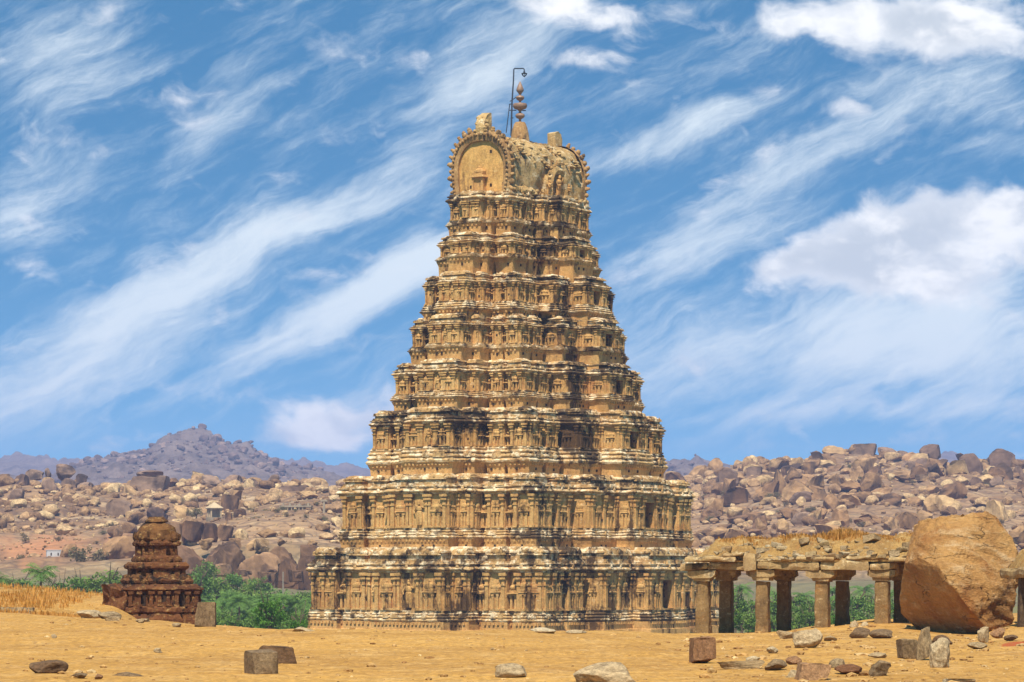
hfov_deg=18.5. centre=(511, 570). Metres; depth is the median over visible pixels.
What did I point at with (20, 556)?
dry shrub
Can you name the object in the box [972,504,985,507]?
boulder
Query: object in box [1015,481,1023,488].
boulder
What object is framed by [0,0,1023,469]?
sky
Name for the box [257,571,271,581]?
boulder
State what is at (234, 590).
leafy tree
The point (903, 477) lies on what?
boulder
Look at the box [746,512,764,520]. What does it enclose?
boulder
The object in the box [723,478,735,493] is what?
boulder
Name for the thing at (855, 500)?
boulder
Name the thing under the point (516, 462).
temple tower
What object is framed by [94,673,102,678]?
stone
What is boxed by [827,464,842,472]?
boulder
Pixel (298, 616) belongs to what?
leafy tree
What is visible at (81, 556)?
dry shrub
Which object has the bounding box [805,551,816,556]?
loose stone
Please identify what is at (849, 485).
boulder
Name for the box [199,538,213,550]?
boulder
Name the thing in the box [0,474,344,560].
boulder field
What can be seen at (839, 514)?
boulder
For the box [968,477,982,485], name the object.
boulder
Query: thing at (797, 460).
boulder
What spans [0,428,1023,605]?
hill terrain
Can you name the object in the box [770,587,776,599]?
palm tree
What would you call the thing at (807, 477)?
boulder
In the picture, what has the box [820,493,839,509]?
boulder
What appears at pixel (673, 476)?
boulder
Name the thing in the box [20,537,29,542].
dry shrub
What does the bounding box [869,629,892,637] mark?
stone
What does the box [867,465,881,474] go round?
boulder
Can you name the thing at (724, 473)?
boulder
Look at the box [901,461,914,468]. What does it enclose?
boulder
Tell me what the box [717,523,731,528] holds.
boulder
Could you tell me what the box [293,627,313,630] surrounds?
stone
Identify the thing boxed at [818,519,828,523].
boulder
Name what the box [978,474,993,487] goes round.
boulder
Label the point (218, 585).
leafy tree
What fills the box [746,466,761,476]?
boulder
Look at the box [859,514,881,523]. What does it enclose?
boulder
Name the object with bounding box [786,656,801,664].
stone
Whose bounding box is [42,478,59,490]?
boulder
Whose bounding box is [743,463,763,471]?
boulder
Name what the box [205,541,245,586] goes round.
boulder
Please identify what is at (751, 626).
leafy tree
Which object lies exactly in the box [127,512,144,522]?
boulder
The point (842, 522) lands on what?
boulder
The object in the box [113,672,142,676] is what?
stone
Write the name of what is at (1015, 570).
slab roofed hall
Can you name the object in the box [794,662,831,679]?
stone block
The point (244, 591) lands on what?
leafy tree
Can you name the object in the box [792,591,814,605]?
palm tree
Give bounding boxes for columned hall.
[279,503,312,509]
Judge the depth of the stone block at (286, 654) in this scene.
54.53 m
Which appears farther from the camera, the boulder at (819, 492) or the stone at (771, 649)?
the boulder at (819, 492)
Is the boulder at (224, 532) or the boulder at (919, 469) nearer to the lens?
the boulder at (224, 532)
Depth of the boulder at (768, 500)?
926.69 m
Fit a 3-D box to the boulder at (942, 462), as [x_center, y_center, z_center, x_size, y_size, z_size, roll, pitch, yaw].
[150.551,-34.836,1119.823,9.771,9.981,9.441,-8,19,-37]
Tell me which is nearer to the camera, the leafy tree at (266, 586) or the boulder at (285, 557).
the leafy tree at (266, 586)
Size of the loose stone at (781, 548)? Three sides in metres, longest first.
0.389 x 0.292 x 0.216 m
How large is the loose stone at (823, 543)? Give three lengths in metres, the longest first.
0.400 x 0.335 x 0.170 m
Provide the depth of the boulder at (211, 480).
964.96 m
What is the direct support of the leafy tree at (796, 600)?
on the ground at (132, 634)
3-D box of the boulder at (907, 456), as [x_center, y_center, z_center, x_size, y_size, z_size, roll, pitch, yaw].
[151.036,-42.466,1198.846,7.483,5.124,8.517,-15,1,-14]
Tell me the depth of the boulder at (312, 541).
627.51 m
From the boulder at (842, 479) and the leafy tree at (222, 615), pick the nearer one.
the leafy tree at (222, 615)
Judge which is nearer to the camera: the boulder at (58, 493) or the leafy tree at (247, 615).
the leafy tree at (247, 615)
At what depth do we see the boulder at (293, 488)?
888.49 m
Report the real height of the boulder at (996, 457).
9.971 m
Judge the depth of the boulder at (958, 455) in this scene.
1252.18 m
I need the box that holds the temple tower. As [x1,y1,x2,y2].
[305,82,719,633]
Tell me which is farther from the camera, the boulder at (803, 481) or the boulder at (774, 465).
the boulder at (774, 465)
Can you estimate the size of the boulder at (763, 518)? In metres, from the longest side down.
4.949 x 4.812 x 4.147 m
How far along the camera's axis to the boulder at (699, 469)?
1183.78 m
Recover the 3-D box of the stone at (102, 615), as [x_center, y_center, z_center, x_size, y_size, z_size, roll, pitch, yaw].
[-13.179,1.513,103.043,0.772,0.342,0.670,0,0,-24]
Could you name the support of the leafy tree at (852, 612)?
on the ground at (132, 634)
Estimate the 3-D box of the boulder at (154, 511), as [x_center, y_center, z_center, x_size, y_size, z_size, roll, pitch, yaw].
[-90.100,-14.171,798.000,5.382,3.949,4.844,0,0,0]
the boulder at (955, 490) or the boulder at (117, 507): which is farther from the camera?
the boulder at (955, 490)
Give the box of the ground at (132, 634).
[0,587,1023,681]
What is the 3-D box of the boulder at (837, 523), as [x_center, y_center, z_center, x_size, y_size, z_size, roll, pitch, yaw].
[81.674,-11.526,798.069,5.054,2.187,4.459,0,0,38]
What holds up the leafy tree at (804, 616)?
on the ground at (132, 634)
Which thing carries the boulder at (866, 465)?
on the hill terrain at (14, 465)
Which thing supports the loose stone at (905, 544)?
on the pillared hall
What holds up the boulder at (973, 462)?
on the hill terrain at (14, 465)
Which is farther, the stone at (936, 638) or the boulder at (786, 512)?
the boulder at (786, 512)
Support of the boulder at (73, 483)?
on the hill terrain at (14, 465)
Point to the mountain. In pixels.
(204, 439)
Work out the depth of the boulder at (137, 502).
866.83 m
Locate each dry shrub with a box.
[16,554,30,558]
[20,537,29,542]
[54,536,62,541]
[68,546,91,561]
[85,549,108,560]
[185,506,203,517]
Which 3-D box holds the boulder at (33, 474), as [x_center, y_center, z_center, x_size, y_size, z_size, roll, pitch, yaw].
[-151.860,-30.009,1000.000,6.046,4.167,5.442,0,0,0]
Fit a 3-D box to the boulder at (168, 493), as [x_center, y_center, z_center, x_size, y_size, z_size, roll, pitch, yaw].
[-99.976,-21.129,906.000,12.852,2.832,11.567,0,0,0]
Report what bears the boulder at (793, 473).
on the hill terrain at (14, 465)
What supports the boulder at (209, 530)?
on the hill terrain at (14, 465)
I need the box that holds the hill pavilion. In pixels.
[205,502,222,521]
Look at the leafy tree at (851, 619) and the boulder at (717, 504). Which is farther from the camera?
the boulder at (717, 504)
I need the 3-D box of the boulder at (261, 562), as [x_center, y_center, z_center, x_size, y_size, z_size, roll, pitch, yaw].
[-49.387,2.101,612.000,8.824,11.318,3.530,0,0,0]
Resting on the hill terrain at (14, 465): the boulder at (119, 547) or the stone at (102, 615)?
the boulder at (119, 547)
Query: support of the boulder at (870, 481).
on the hill terrain at (14, 465)
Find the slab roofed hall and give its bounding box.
[1000,549,1023,626]
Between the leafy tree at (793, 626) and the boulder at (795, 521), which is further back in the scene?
the boulder at (795, 521)
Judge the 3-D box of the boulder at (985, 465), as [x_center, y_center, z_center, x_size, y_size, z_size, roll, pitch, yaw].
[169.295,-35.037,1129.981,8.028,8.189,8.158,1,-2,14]
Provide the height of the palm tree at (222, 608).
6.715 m
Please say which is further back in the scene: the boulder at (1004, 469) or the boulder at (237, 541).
the boulder at (1004, 469)
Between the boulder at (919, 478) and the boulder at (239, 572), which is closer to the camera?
the boulder at (239, 572)
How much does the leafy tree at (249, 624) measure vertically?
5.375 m
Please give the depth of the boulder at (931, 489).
970.58 m
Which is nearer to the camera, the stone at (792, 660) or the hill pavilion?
the stone at (792, 660)
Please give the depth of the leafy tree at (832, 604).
413.29 m
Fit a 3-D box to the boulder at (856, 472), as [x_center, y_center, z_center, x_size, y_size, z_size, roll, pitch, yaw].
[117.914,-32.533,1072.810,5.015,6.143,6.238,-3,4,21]
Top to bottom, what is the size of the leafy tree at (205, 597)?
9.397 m
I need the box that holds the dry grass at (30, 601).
[0,582,103,616]
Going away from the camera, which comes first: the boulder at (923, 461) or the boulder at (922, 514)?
the boulder at (922, 514)
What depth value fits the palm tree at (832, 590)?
462.83 m
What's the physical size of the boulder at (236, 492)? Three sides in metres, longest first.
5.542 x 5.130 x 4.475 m
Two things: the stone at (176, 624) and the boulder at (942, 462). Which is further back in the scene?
the boulder at (942, 462)
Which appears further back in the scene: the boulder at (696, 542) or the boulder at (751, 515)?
the boulder at (751, 515)
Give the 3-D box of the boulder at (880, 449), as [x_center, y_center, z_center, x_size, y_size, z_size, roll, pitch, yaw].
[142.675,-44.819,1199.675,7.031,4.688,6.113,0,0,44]
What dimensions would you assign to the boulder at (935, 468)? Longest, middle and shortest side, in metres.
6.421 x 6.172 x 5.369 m
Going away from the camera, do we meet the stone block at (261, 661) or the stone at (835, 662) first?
the stone block at (261, 661)
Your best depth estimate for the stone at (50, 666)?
48.06 m
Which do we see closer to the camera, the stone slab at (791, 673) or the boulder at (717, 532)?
the stone slab at (791, 673)
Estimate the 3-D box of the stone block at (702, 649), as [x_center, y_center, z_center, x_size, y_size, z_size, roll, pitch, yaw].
[3.416,1.450,56.500,0.431,0.535,0.388,0,0,-11]
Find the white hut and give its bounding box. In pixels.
[46,550,60,556]
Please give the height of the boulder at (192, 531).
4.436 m
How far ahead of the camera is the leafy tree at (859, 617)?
353.55 m
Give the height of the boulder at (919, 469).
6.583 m
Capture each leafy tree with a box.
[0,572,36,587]
[33,578,56,588]
[45,568,80,591]
[60,568,102,592]
[82,563,121,592]
[186,563,213,598]
[193,559,220,578]
[201,572,233,599]
[201,591,215,601]
[214,583,238,602]
[216,609,236,624]
[216,613,224,624]
[218,613,246,626]
[220,572,249,591]
[231,611,254,620]
[236,583,263,601]
[240,615,261,627]
[242,573,272,593]
[258,615,286,628]
[261,587,290,609]
[281,614,292,628]
[285,611,307,627]
[286,590,310,609]
[734,585,750,632]
[734,599,754,616]
[734,608,743,626]
[734,611,754,632]
[739,610,755,632]
[770,593,794,615]
[770,614,776,631]
[772,609,799,628]
[791,594,814,614]
[791,614,803,629]
[793,594,814,620]
[796,606,814,626]
[830,598,834,613]
[830,608,853,624]
[849,588,871,614]
[849,607,862,618]
[853,611,872,620]
[855,590,874,617]
[863,592,893,616]
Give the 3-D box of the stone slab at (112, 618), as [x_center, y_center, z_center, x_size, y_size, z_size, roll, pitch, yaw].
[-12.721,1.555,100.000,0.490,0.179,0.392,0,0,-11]
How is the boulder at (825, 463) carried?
on the hill terrain at (14, 465)
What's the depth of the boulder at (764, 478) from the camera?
1029.54 m
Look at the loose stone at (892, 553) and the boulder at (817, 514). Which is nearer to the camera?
the loose stone at (892, 553)
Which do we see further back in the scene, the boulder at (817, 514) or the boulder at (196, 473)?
the boulder at (196, 473)
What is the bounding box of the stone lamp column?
[321,500,326,512]
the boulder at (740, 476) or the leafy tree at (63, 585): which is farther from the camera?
the boulder at (740, 476)
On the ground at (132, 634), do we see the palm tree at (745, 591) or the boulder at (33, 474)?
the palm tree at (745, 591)
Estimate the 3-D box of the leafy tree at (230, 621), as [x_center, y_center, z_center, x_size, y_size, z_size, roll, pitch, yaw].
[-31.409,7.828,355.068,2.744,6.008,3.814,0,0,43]
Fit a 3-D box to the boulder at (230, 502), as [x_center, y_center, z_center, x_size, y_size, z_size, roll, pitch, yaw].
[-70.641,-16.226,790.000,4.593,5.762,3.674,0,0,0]
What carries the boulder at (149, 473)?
on the hill terrain at (14, 465)
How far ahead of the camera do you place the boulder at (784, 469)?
1124.26 m
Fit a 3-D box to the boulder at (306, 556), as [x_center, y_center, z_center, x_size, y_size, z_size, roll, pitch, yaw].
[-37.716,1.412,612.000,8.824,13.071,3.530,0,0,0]
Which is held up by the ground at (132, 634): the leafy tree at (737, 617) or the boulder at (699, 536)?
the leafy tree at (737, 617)
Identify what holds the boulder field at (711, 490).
on the hill terrain at (14, 465)
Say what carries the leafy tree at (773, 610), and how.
on the ground at (132, 634)
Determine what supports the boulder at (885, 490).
on the hill terrain at (14, 465)
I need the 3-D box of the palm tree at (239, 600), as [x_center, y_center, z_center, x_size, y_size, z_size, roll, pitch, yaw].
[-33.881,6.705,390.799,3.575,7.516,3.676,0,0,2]
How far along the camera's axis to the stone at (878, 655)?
57.69 m
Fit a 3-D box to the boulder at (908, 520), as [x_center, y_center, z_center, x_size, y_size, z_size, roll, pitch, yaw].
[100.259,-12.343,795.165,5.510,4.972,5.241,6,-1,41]
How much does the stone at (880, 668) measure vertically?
0.270 m
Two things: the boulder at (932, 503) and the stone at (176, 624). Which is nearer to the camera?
the stone at (176, 624)
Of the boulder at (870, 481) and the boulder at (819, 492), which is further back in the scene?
the boulder at (870, 481)
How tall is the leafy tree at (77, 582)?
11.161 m
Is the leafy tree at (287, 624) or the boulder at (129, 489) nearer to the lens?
the leafy tree at (287, 624)
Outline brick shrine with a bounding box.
[101,516,203,623]
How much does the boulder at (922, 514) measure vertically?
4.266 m
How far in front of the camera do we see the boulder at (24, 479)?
949.53 m
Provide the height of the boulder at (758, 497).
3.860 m
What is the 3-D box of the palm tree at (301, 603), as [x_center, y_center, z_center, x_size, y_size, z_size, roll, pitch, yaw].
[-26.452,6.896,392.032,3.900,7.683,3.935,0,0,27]
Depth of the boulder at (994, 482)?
989.41 m
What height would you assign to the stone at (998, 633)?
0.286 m
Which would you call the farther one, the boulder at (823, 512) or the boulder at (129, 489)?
the boulder at (129, 489)
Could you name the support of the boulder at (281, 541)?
on the hill terrain at (14, 465)
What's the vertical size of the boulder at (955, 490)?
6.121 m
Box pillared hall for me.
[680,532,910,632]
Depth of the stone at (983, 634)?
77.94 m
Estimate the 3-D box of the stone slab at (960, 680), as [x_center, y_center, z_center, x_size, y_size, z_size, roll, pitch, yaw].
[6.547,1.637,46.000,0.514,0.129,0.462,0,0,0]
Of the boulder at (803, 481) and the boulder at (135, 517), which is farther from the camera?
the boulder at (803, 481)
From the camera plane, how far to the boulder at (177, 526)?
653.03 m
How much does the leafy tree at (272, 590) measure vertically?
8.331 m
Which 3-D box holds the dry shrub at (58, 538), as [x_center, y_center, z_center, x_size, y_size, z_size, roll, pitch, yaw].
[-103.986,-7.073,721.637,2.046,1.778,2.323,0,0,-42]
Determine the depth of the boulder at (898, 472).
1078.10 m
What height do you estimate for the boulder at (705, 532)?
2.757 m
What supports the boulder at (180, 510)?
on the hill terrain at (14, 465)
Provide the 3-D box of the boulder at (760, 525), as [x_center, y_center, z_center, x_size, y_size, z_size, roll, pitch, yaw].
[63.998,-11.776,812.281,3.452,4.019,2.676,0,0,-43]
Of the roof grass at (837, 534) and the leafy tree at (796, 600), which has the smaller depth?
the roof grass at (837, 534)
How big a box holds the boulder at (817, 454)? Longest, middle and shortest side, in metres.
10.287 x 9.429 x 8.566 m
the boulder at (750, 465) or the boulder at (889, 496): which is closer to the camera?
the boulder at (889, 496)
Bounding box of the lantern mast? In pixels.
[506,68,526,135]
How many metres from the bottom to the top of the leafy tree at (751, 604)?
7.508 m
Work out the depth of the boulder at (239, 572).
604.94 m
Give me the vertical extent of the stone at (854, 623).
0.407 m
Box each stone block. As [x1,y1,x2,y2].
[244,649,277,673]
[259,645,296,663]
[689,636,715,662]
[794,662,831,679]
[896,639,916,658]
[916,627,931,659]
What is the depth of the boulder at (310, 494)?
841.99 m
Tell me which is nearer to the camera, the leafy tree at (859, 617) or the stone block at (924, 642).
the stone block at (924, 642)
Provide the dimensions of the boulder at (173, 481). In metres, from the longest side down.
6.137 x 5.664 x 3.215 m
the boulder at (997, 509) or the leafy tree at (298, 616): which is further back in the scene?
the boulder at (997, 509)
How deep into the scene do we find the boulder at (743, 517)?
836.89 m
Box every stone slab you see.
[104,616,119,620]
[195,602,215,626]
[717,660,764,668]
[785,669,795,677]
[942,678,975,681]
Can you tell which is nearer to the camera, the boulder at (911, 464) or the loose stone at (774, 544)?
the loose stone at (774, 544)
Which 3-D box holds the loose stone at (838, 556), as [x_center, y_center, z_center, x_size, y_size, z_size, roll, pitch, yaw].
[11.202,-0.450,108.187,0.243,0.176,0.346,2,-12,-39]
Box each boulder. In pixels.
[7,488,24,498]
[14,474,29,485]
[25,469,43,480]
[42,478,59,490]
[45,468,50,476]
[52,491,60,499]
[56,464,75,480]
[60,544,76,556]
[61,478,77,488]
[76,474,87,483]
[77,482,93,487]
[101,535,134,559]
[106,499,132,516]
[123,485,137,494]
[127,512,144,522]
[129,475,169,491]
[130,499,142,506]
[136,470,162,475]
[146,507,167,518]
[154,492,185,495]
[167,521,187,543]
[169,478,178,486]
[174,505,189,518]
[182,521,203,541]
[192,471,203,475]
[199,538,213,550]
[201,475,219,486]
[202,523,217,541]
[205,541,245,586]
[215,564,232,576]
[217,525,233,540]
[221,494,239,510]
[223,475,242,484]
[225,512,232,519]
[229,489,242,499]
[229,538,240,548]
[233,509,245,517]
[234,569,246,575]
[246,538,268,550]
[253,539,269,551]
[256,528,276,537]
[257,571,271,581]
[267,474,279,480]
[267,569,276,572]
[278,538,285,545]
[279,485,308,491]
[288,569,303,581]
[294,573,302,578]
[296,490,317,498]
[307,539,317,545]
[665,472,685,480]
[688,465,710,477]
[691,535,700,547]
[693,533,705,539]
[697,529,713,535]
[700,506,721,521]
[707,458,722,470]
[709,527,727,539]
[710,498,723,512]
[716,468,737,483]
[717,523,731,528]
[721,488,748,506]
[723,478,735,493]
[724,529,748,538]
[727,515,748,523]
[737,471,744,484]
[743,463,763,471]
[745,528,763,535]
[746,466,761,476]
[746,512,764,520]
[751,491,773,502]
[752,515,767,527]
[755,518,767,530]
[756,475,772,484]
[759,496,776,504]
[761,472,773,476]
[761,480,771,486]
[762,480,779,496]
[766,459,788,471]
[770,533,779,537]
[774,469,786,493]
[777,518,788,534]
[779,507,797,518]
[781,463,801,476]
[781,479,813,502]
[784,467,801,483]
[788,479,807,484]
[789,491,811,504]
[790,457,803,464]
[790,512,809,526]
[792,628,822,647]
[797,529,812,535]
[802,474,813,480]
[803,458,820,474]
[806,475,824,487]
[807,485,826,500]
[807,509,821,519]
[810,451,836,464]
[811,508,826,518]
[815,524,840,533]
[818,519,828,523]
[819,460,835,467]
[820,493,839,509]
[822,446,846,455]
[826,475,846,483]
[826,521,841,526]
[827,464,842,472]
[828,473,840,483]
[829,520,845,526]
[831,508,849,526]
[838,493,861,505]
[839,480,860,490]
[849,456,877,476]
[850,466,863,479]
[851,443,876,455]
[852,491,871,502]
[854,516,876,526]
[859,472,881,491]
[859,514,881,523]
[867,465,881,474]
[871,487,892,493]
[878,447,896,452]
[879,498,901,505]
[880,464,892,467]
[881,517,899,530]
[883,493,904,499]
[889,470,910,475]
[895,474,910,481]
[897,450,907,455]
[899,511,1017,633]
[899,512,919,528]
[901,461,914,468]
[902,452,915,460]
[904,497,923,506]
[908,453,927,460]
[910,465,928,479]
[914,458,926,465]
[915,474,929,482]
[917,510,932,519]
[919,444,940,458]
[922,494,942,512]
[925,458,947,468]
[925,485,940,494]
[928,463,942,476]
[938,483,966,498]
[938,495,959,506]
[946,460,968,475]
[955,453,963,459]
[959,453,982,474]
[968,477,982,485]
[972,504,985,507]
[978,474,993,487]
[982,462,989,469]
[985,500,1008,520]
[986,449,1015,466]
[988,462,1013,479]
[989,477,1003,487]
[1009,525,1023,545]
[1013,466,1023,479]
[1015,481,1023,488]
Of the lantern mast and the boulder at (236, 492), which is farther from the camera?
the boulder at (236, 492)
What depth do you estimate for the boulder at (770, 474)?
1093.36 m
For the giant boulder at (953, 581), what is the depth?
100.83 m
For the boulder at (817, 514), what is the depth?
810.05 m
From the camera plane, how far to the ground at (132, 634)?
61.32 m
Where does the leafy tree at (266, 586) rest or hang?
on the ground at (132, 634)
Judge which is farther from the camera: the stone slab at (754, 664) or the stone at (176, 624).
the stone at (176, 624)
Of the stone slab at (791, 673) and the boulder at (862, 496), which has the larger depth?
the boulder at (862, 496)
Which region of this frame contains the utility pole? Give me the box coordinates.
[282,572,283,608]
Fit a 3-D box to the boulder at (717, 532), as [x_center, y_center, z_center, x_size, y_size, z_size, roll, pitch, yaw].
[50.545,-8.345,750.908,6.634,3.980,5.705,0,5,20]
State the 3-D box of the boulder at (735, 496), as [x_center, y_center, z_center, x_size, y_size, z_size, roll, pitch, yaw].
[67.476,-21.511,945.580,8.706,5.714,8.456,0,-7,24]
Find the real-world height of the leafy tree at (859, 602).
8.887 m
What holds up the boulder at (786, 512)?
on the hill terrain at (14, 465)
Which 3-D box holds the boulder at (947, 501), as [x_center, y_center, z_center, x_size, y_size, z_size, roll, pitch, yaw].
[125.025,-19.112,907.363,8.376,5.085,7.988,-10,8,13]
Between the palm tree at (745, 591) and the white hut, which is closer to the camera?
the palm tree at (745, 591)
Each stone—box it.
[29,660,68,672]
[72,673,86,678]
[76,610,100,617]
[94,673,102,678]
[98,611,121,618]
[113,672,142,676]
[154,648,161,652]
[172,623,180,626]
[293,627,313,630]
[495,663,526,677]
[530,627,555,633]
[566,630,585,632]
[573,662,635,681]
[724,546,731,551]
[746,656,759,660]
[756,548,769,552]
[765,659,786,669]
[766,646,777,652]
[771,542,781,546]
[776,546,787,550]
[776,630,792,638]
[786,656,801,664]
[799,537,808,544]
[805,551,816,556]
[819,540,829,546]
[824,635,836,640]
[826,553,835,558]
[829,658,844,667]
[834,664,861,673]
[836,554,841,558]
[839,552,849,556]
[849,620,858,627]
[849,627,869,637]
[862,533,880,542]
[868,652,886,657]
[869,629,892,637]
[869,660,890,676]
[888,550,899,556]
[896,547,907,552]
[902,542,908,546]
[929,637,949,667]
[932,635,952,644]
[967,642,986,648]
[977,627,988,642]
[990,627,1004,638]
[1004,635,1017,640]
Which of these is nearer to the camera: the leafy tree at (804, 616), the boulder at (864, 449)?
the leafy tree at (804, 616)
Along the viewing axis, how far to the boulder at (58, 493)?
914.92 m
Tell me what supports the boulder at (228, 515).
on the hill terrain at (14, 465)
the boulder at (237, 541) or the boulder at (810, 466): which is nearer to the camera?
the boulder at (237, 541)
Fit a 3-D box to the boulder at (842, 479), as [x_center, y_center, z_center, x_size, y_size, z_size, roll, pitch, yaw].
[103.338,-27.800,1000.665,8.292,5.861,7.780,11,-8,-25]
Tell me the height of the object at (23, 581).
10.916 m
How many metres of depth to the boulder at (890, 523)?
789.41 m
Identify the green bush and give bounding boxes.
[246,587,289,628]
[286,601,310,628]
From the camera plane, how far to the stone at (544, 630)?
88.56 m
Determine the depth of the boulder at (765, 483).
976.98 m
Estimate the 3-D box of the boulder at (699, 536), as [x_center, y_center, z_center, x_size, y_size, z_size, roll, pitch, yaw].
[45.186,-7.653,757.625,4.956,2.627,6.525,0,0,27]
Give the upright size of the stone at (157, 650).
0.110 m
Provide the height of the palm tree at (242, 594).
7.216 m
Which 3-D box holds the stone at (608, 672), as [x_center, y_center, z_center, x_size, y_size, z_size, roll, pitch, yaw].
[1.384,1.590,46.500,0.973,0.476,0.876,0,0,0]
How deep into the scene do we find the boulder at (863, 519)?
828.55 m
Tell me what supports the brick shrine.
on the ground at (132, 634)
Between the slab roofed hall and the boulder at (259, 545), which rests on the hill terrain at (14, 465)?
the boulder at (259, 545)
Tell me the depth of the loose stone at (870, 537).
108.82 m
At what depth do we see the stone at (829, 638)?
79.16 m
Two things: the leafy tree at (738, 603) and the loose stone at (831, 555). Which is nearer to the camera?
the loose stone at (831, 555)
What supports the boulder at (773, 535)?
on the hill terrain at (14, 465)
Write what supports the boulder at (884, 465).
on the hill terrain at (14, 465)
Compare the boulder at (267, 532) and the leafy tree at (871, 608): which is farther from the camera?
the boulder at (267, 532)
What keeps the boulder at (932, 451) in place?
on the hill terrain at (14, 465)
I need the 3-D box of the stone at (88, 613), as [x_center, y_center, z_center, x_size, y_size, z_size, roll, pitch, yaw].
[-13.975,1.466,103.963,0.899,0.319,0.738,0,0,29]
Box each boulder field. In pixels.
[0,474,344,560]
[683,444,1023,548]
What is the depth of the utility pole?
469.94 m
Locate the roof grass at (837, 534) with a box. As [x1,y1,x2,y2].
[718,526,912,544]
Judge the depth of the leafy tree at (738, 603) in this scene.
379.48 m
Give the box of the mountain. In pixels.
[54,423,724,482]
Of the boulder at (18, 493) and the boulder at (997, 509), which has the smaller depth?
the boulder at (997, 509)
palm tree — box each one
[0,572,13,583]
[20,562,59,586]
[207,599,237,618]
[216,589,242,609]
[225,594,252,621]
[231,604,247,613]
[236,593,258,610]
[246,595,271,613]
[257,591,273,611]
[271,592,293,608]
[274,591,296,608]
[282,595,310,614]
[734,582,753,632]
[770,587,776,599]
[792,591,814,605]
[830,586,835,595]
[850,584,873,616]
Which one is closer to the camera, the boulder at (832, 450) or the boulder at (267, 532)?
the boulder at (267, 532)
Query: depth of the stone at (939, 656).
51.38 m
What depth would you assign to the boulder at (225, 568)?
602.37 m
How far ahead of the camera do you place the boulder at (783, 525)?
791.37 m
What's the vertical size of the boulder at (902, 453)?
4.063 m
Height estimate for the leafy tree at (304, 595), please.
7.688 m
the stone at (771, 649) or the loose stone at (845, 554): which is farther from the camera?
the loose stone at (845, 554)
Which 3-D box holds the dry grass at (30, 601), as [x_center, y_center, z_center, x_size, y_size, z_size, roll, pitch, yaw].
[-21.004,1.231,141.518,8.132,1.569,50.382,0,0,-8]
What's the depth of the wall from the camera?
119.29 m
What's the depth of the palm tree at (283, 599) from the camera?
390.82 m
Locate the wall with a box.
[1,607,34,613]
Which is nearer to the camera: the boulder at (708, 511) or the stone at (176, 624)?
the stone at (176, 624)
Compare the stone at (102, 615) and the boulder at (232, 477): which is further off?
the boulder at (232, 477)
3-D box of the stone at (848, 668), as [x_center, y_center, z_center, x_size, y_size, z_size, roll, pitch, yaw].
[5.296,1.562,49.523,0.434,0.177,0.385,0,0,14]
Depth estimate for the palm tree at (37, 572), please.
329.82 m
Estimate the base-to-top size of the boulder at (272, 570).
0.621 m
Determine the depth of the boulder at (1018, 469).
1048.61 m
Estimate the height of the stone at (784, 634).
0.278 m
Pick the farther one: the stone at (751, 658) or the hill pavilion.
the hill pavilion
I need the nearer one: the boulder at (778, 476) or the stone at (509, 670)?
the stone at (509, 670)
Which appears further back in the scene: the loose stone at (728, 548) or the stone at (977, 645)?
the loose stone at (728, 548)
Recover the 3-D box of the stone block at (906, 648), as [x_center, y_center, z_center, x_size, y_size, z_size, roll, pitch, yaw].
[7.239,1.456,57.750,0.344,0.414,0.344,0,0,-17]
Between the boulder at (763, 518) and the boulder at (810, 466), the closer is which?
the boulder at (763, 518)
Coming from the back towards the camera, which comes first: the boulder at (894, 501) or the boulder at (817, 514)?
the boulder at (894, 501)
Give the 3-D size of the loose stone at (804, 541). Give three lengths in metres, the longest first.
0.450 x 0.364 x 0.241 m
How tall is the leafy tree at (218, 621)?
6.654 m
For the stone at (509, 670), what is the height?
0.244 m
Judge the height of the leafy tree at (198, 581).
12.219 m
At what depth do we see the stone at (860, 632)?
81.57 m
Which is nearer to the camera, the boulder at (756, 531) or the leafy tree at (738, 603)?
the leafy tree at (738, 603)
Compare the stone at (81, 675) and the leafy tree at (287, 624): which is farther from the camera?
the leafy tree at (287, 624)
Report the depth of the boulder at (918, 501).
912.18 m
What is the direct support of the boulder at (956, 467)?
on the hill terrain at (14, 465)
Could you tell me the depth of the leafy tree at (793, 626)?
334.93 m
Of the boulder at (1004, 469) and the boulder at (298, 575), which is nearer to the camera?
the boulder at (298, 575)
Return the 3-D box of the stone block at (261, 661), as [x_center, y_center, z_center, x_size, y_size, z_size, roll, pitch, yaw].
[-3.923,1.451,49.250,0.480,0.428,0.480,0,0,-14]
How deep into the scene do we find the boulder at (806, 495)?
905.73 m
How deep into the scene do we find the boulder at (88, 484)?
974.00 m
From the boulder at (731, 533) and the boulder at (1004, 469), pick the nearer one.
the boulder at (731, 533)
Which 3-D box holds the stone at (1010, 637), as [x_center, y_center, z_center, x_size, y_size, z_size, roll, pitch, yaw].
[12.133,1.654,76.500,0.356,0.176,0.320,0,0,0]

